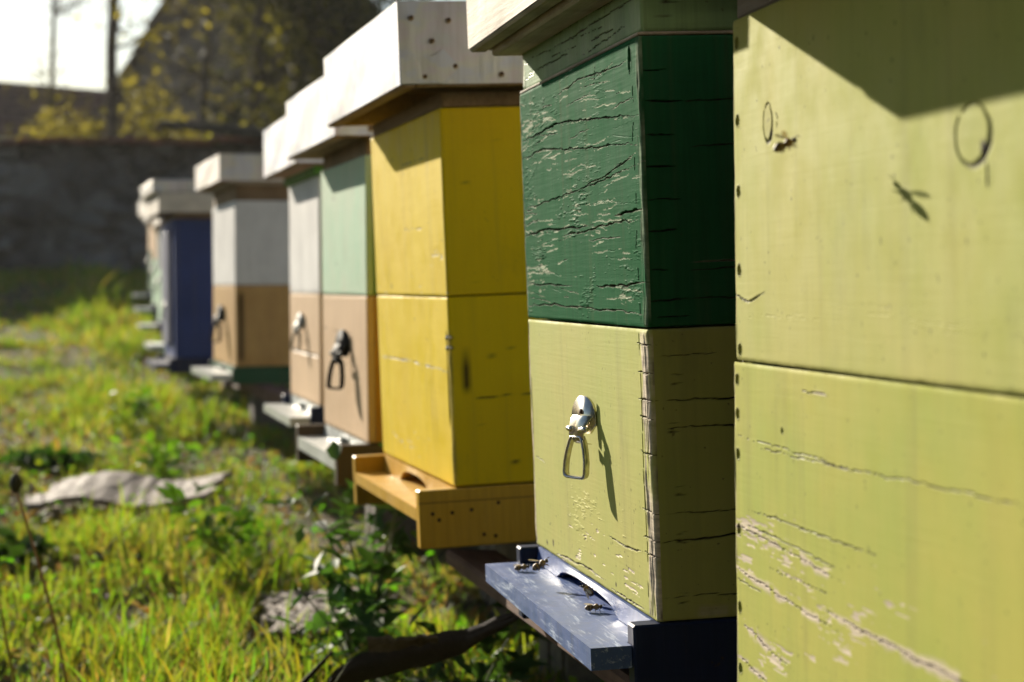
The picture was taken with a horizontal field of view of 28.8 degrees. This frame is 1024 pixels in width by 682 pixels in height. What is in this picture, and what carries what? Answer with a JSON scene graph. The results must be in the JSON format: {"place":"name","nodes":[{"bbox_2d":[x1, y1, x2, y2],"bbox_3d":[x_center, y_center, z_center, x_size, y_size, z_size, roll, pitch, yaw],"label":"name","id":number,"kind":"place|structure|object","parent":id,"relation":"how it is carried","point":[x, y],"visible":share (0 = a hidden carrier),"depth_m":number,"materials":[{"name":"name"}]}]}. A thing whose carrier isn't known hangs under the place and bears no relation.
{"place":"outdoors","nodes":[
{"label":"outdoors","id":0,"kind":"place"},
{"bbox_2d":[0,0,465,89],"label":"sky","id":1,"kind":"structure","parent":0,"point":[84,46],"materials":[{"name":"white"}]},
{"bbox_2d":[0,252,602,681],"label":"ground","id":2,"kind":"structure","parent":0,"point":[9,297],"depth_m":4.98,"materials":[{"name":"green plant"}]},
{"bbox_2d":[0,608,14,681],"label":"dandelion stalk","id":3,"kind":"object","parent":2,"relation":"on","point":[8,649],"visible":1,"depth_m":2.77,"materials":[{"name":"plant"}]},
{"bbox_2d":[9,467,67,681],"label":"dandelion stalk","id":4,"kind":"object","parent":2,"relation":"on","point":[15,482],"visible":1,"depth_m":2.97,"materials":[{"name":"plant"}]},
{"bbox_2d":[0,527,85,568],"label":"weed","id":5,"kind":"object","parent":2,"relation":"on","point":[14,547],"visible":0.81,"depth_m":4.05,"materials":[{"name":"green plant"}]},
{"bbox_2d":[0,444,105,476],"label":"weed","id":6,"kind":"object","parent":2,"relation":"on","point":[26,458],"visible":0.78,"depth_m":5.54,"materials":[{"name":"green plant"}]},
{"bbox_2d":[0,86,128,139],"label":"shrub","id":7,"kind":"object","parent":2,"relation":"on","point":[96,129],"visible":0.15,"depth_m":17.90,"materials":[{"name":"yellow plant"}]},
{"bbox_2d":[3,0,130,131],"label":"tree","id":8,"kind":"object","parent":2,"relation":"on","point":[51,99],"visible":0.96,"depth_m":19.79,"materials":[{"name":"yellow plant"}]},
{"bbox_2d":[0,81,227,139],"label":"shed","id":9,"kind":"structure","parent":2,"relation":"on","point":[13,114],"depth_m":25.80,"materials":[{"name":"paint"}]},
{"bbox_2d":[0,138,18,139],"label":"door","id":10,"kind":"structure","parent":9,"relation":"in","point":[0,138],"depth_m":23.89,"materials":[{"name":"wood"}]},
{"bbox_2d":[83,386,160,435],"bbox_3d":[-1.230,0.234,6.486,0.204,0.184,0.278,1,2,29],"label":"weed","id":11,"kind":"object","parent":2,"relation":"on","point":[137,406],"visible":0.78,"depth_m":6.47,"materials":[{"name":"green plant"}]},
{"bbox_2d":[24,471,231,512],"bbox_3d":[-0.912,0.356,4.722,0.453,0.068,0.322,0,2,0],"label":"weathered board","id":12,"kind":"object","parent":2,"relation":"on","point":[105,486],"visible":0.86,"depth_m":4.69,"materials":[{"name":"grey wood"}]},
{"bbox_2d":[0,136,263,273],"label":"stone wall","id":13,"kind":"structure","parent":2,"relation":"on","point":[71,198],"depth_m":15.95,"materials":[{"name":"grey stone"}]},
{"bbox_2d":[159,120,267,140],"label":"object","id":14,"kind":"object","parent":13,"relation":"on","point":[248,132],"visible":0.57,"depth_m":15.52,"materials":[{"name":"brown wood"}]},
{"bbox_2d":[73,0,224,137],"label":"tree","id":15,"kind":"object","parent":2,"relation":"on","point":[113,28],"visible":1,"depth_m":17.19,"materials":[{"name":"brown plant"}]},
{"bbox_2d":[97,62,222,140],"bbox_3d":[-3.292,-1.600,18.554,1.585,1.984,1.424,0,2,0],"label":"shrub","id":16,"kind":"object","parent":2,"relation":"on","point":[144,111],"visible":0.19,"depth_m":18.52,"materials":[{"name":"yellow plant"}]},
{"bbox_2d":[108,429,216,479],"bbox_3d":[-0.950,0.326,5.372,0.187,0.177,0.321,1,2,31],"label":"weed","id":17,"kind":"object","parent":2,"relation":"on","point":[155,454],"visible":0.84,"depth_m":5.37,"materials":[{"name":"green plant"}]},
{"bbox_2d":[130,0,265,139],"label":"tree","id":18,"kind":"object","parent":2,"relation":"on","point":[206,66],"visible":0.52,"depth_m":21.85,"materials":[{"name":"plant"}]},
{"bbox_2d":[101,0,318,142],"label":"tree","id":19,"kind":"object","parent":2,"relation":"on","point":[257,58],"visible":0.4,"depth_m":19.82,"materials":[{"name":"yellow plant"}]},
{"bbox_2d":[153,481,287,569],"bbox_3d":[-0.580,0.368,3.960,0.281,0.188,0.200,0,2,0],"label":"weed","id":20,"kind":"object","parent":2,"relation":"on","point":[173,492],"visible":0.76,"depth_m":3.97,"materials":[{"name":"green plant"}]},
{"bbox_2d":[221,381,241,392],"bbox_3d":[-1.096,0.159,8.233,0.206,0.176,0.205,0,2,-12],"label":"support block","id":21,"kind":"object","parent":2,"relation":"on","point":[223,384],"depth_m":8.12,"materials":[{"name":"grey concrete"}]},
{"bbox_2d":[144,219,163,349],"bbox_3d":[-1.177,-0.259,8.242,0.661,0.602,0.603,0,2,-13],"label":"beehive","id":22,"kind":"object","parent":21,"relation":"on","point":[157,223],"visible":0.03,"depth_m":8.08,"materials":[{"name":"beige paint"}]},
{"bbox_2d":[91,0,375,135],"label":"barn","id":23,"kind":"structure","parent":2,"relation":"on","point":[145,69],"depth_m":25.91,"materials":[{"name":"grey wood"}]},
{"bbox_2d":[132,0,403,139],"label":"tree","id":24,"kind":"object","parent":2,"relation":"on","point":[241,25],"visible":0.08,"depth_m":22.17,"materials":[{"name":"plant"}]},
{"bbox_2d":[250,395,295,428],"bbox_3d":[-0.823,0.250,7.080,0.207,0.148,0.205,0,2,-12],"label":"support block","id":25,"kind":"object","parent":2,"relation":"on","point":[256,406],"depth_m":6.97,"materials":[{"name":"grey concrete"}]},
{"bbox_2d":[224,381,291,403],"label":"stand beam","id":26,"kind":"structure","parent":25,"relation":"on","point":[271,393],"depth_m":6.52,"materials":[{"name":"brown wood"}]},
{"bbox_2d":[140,180,213,373],"bbox_3d":[-0.972,-0.229,7.113,0.659,0.660,0.652,-1,2,-14],"label":"beehive","id":27,"kind":"object","parent":26,"relation":"on","point":[183,209],"visible":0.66,"depth_m":6.81,"materials":[{"name":"blue paint"}]},
{"bbox_2d":[191,153,294,383],"bbox_3d":[-0.620,-0.208,5.835,0.588,0.636,0.643,-1,2,-15],"label":"beehive","id":28,"kind":"object","parent":26,"relation":"on","point":[250,336],"visible":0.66,"depth_m":5.52,"materials":[{"name":"white paint"}]},
{"bbox_2d":[215,0,401,127],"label":"tree","id":29,"kind":"object","parent":2,"relation":"on","point":[323,30],"visible":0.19,"depth_m":18.62,"materials":[{"name":"green plant"}]},
{"bbox_2d":[301,651,332,681],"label":"twig","id":30,"kind":"object","parent":2,"relation":"on","point":[310,675],"visible":1,"depth_m":2.65,"materials":[{"name":"brown wood"}]},
{"bbox_2d":[259,587,379,646],"bbox_3d":[-0.336,0.477,3.461,0.202,0.034,0.433,0,2,-7],"label":"rock","id":31,"kind":"object","parent":2,"relation":"on","point":[275,604],"visible":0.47,"depth_m":3.42,"materials":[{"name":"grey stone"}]},
{"bbox_2d":[217,0,449,126],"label":"tree","id":32,"kind":"object","parent":2,"relation":"on","point":[275,91],"visible":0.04,"depth_m":21.21,"materials":[{"name":"plant"}]},
{"bbox_2d":[269,565,406,681],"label":"weed","id":33,"kind":"object","parent":2,"relation":"on","point":[360,630],"visible":0.72,"depth_m":2.97,"materials":[{"name":"green plant"}]},
{"bbox_2d":[286,440,418,645],"bbox_3d":[-0.235,0.334,3.147,0.240,0.355,0.250,0,2,0],"label":"weed","id":34,"kind":"object","parent":2,"relation":"on","point":[383,568],"visible":0.52,"depth_m":3.12,"materials":[{"name":"green plant"}]},
{"bbox_2d":[365,505,417,544],"bbox_3d":[-0.214,0.362,4.431,0.204,0.222,0.204,0,2,-12],"label":"support block","id":35,"kind":"object","parent":2,"relation":"on","point":[410,523],"depth_m":4.33,"materials":[{"name":"grey concrete"}]},
{"bbox_2d":[329,612,519,681],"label":"bark strip","id":36,"kind":"object","parent":2,"relation":"on","point":[365,666],"visible":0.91,"depth_m":2.49,"materials":[{"name":"brown wood"}]},
{"bbox_2d":[367,634,437,652],"bbox_3d":[-0.137,0.374,2.460,0.016,0.043,0.151,-1,2,-43],"label":"bark splinter","id":37,"kind":"object","parent":36,"relation":"attached to","point":[386,643],"visible":1,"depth_m":2.46,"materials":[{"name":"brown wood"}]},
{"bbox_2d":[395,601,551,681],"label":"weed","id":38,"kind":"object","parent":2,"relation":"on","point":[519,666],"visible":0.79,"depth_m":2.77,"materials":[{"name":"green plant"}]},
{"bbox_2d":[479,541,536,622],"bbox_3d":[0.057,0.401,3.633,0.206,0.254,0.204,0,2,-12],"label":"support block","id":39,"kind":"object","parent":2,"relation":"on","point":[508,549],"depth_m":3.53,"materials":[{"name":"grey concrete"}]},
{"bbox_2d":[538,632,600,681],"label":"support block","id":40,"kind":"object","parent":2,"relation":"on","point":[563,660],"depth_m":2.89,"materials":[{"name":"grey concrete"}]},
{"bbox_2d":[447,548,628,681],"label":"stand beam","id":41,"kind":"structure","parent":40,"relation":"on","point":[469,563],"depth_m":2.47,"materials":[{"name":"brown wood"}]},
{"bbox_3d":[-1.363,0.068,9.481,0.207,0.176,0.205,0,2,-12],"label":"support block","id":42,"kind":"object","parent":2,"relation":"on","visible":0},
{"bbox_2d":[137,206,162,331],"bbox_3d":[-1.444,-0.349,9.488,0.661,0.602,0.603,0,2,-12],"label":"beehive","id":43,"kind":"object","parent":42,"relation":"on","point":[156,325],"visible":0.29,"depth_m":9.42,"materials":[{"name":"green paint"}]},
{"bbox_3d":[-1.623,-0.036,10.778,0.207,0.171,0.202,0,2,-12],"label":"support block","id":44,"kind":"object","parent":2,"relation":"on","visible":0},
{"bbox_2d":[134,200,158,313],"bbox_3d":[-1.704,-0.450,10.786,0.661,0.602,0.603,0,2,-12],"label":"beehive","id":45,"kind":"object","parent":44,"relation":"on","point":[152,308],"visible":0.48,"depth_m":10.61,"materials":[{"name":"pink paint"}]},
{"bbox_3d":[-1.919,-0.174,12.275,0.204,0.118,0.202,0,2,-12],"label":"support block","id":46,"kind":"object","parent":2,"relation":"on","visible":0},
{"bbox_2d":[132,199,153,298],"bbox_3d":[-1.999,-0.561,12.283,0.661,0.602,0.603,0,2,-12],"label":"beehive","id":47,"kind":"object","parent":46,"relation":"on","point":[147,294],"visible":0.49,"depth_m":12.17,"materials":[{"name":"pink paint"}]},
{"bbox_2d":[773,130,800,153],"bbox_3d":[0.166,-0.122,1.224,0.018,0.014,0.018,-1,2,-40],"label":"honey bee","id":48,"kind":"object","parent":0,"point":[782,146],"visible":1,"depth_m":1.22,"materials":[{"name":"beige"}]},
{"bbox_3d":[0.249,0.371,1.169,0.074,0.055,0.641,0,2,-11],"label":"stand beam","id":49,"kind":"object","parent":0,"visible":0},
{"bbox_2d":[733,0,1023,681],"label":"beehive","id":50,"kind":"object","parent":49,"relation":"on","point":[879,378],"visible":1,"depth_m":1.16,"materials":[{"name":"paint"}]},
{"bbox_3d":[0.329,0.294,2.471,0.072,0.022,1.648,0,2,-12],"label":"stand beam","id":51,"kind":"object","parent":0,"visible":0},
{"bbox_2d":[466,0,741,681],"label":"beehive","id":52,"kind":"object","parent":51,"relation":"on","point":[627,135],"visible":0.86,"depth_m":1.67,"materials":[{"name":"green paint"}]},
{"bbox_2d":[513,564,531,571],"bbox_3d":[0.011,0.233,2.052,0.019,0.007,0.011,-7,6,9],"label":"honey bee","id":53,"kind":"object","parent":52,"relation":"on","point":[518,567],"visible":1,"depth_m":2.05,"materials":[{"name":"beige"}]},
{"bbox_2d":[528,557,548,570],"bbox_3d":[0.028,0.217,1.952,0.021,0.014,0.016,-29,3,-4],"label":"honey bee","id":54,"kind":"object","parent":52,"relation":"on","point":[536,566],"visible":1,"depth_m":1.95,"materials":[{"name":"beige"}]},
{"bbox_2d":[580,583,593,599],"bbox_3d":[0.070,0.230,1.841,0.007,0.011,0.018,-3,34,-39],"label":"honey bee","id":55,"kind":"object","parent":52,"relation":"attached to","point":[588,592],"visible":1,"depth_m":1.84,"materials":[{"name":"beige"}]},
{"bbox_2d":[584,603,604,611],"bbox_3d":[0.074,0.240,1.792,0.020,0.007,0.011,-3,4,3],"label":"honey bee","id":56,"kind":"object","parent":52,"relation":"on","point":[589,607],"visible":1,"depth_m":1.79,"materials":[{"name":"beige"}]},
{"label":"stand beam","id":57,"kind":"object","parent":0,"visible":0},
{"bbox_2d":[263,116,350,425],"bbox_3d":[-0.210,-0.149,4.370,0.623,0.662,0.598,-1,2,-13],"label":"beehive","id":58,"kind":"object","parent":57,"relation":"on","point":[302,403],"visible":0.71,"depth_m":4.26,"materials":[{"name":"white paint"}]},
{"bbox_2d":[286,76,388,486],"bbox_3d":[-0.059,-0.114,3.602,0.616,0.684,0.617,-1,2,-14],"label":"beehive","id":59,"kind":"object","parent":57,"relation":"on","point":[352,427],"visible":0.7,"depth_m":3.45,"materials":[{"name":"green paint"}]},
{"bbox_2d":[324,1,540,549],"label":"beehive","id":60,"kind":"object","parent":57,"relation":"on","point":[426,93],"visible":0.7,"depth_m":2.52,"materials":[{"name":"yellow paint"}]}
]}

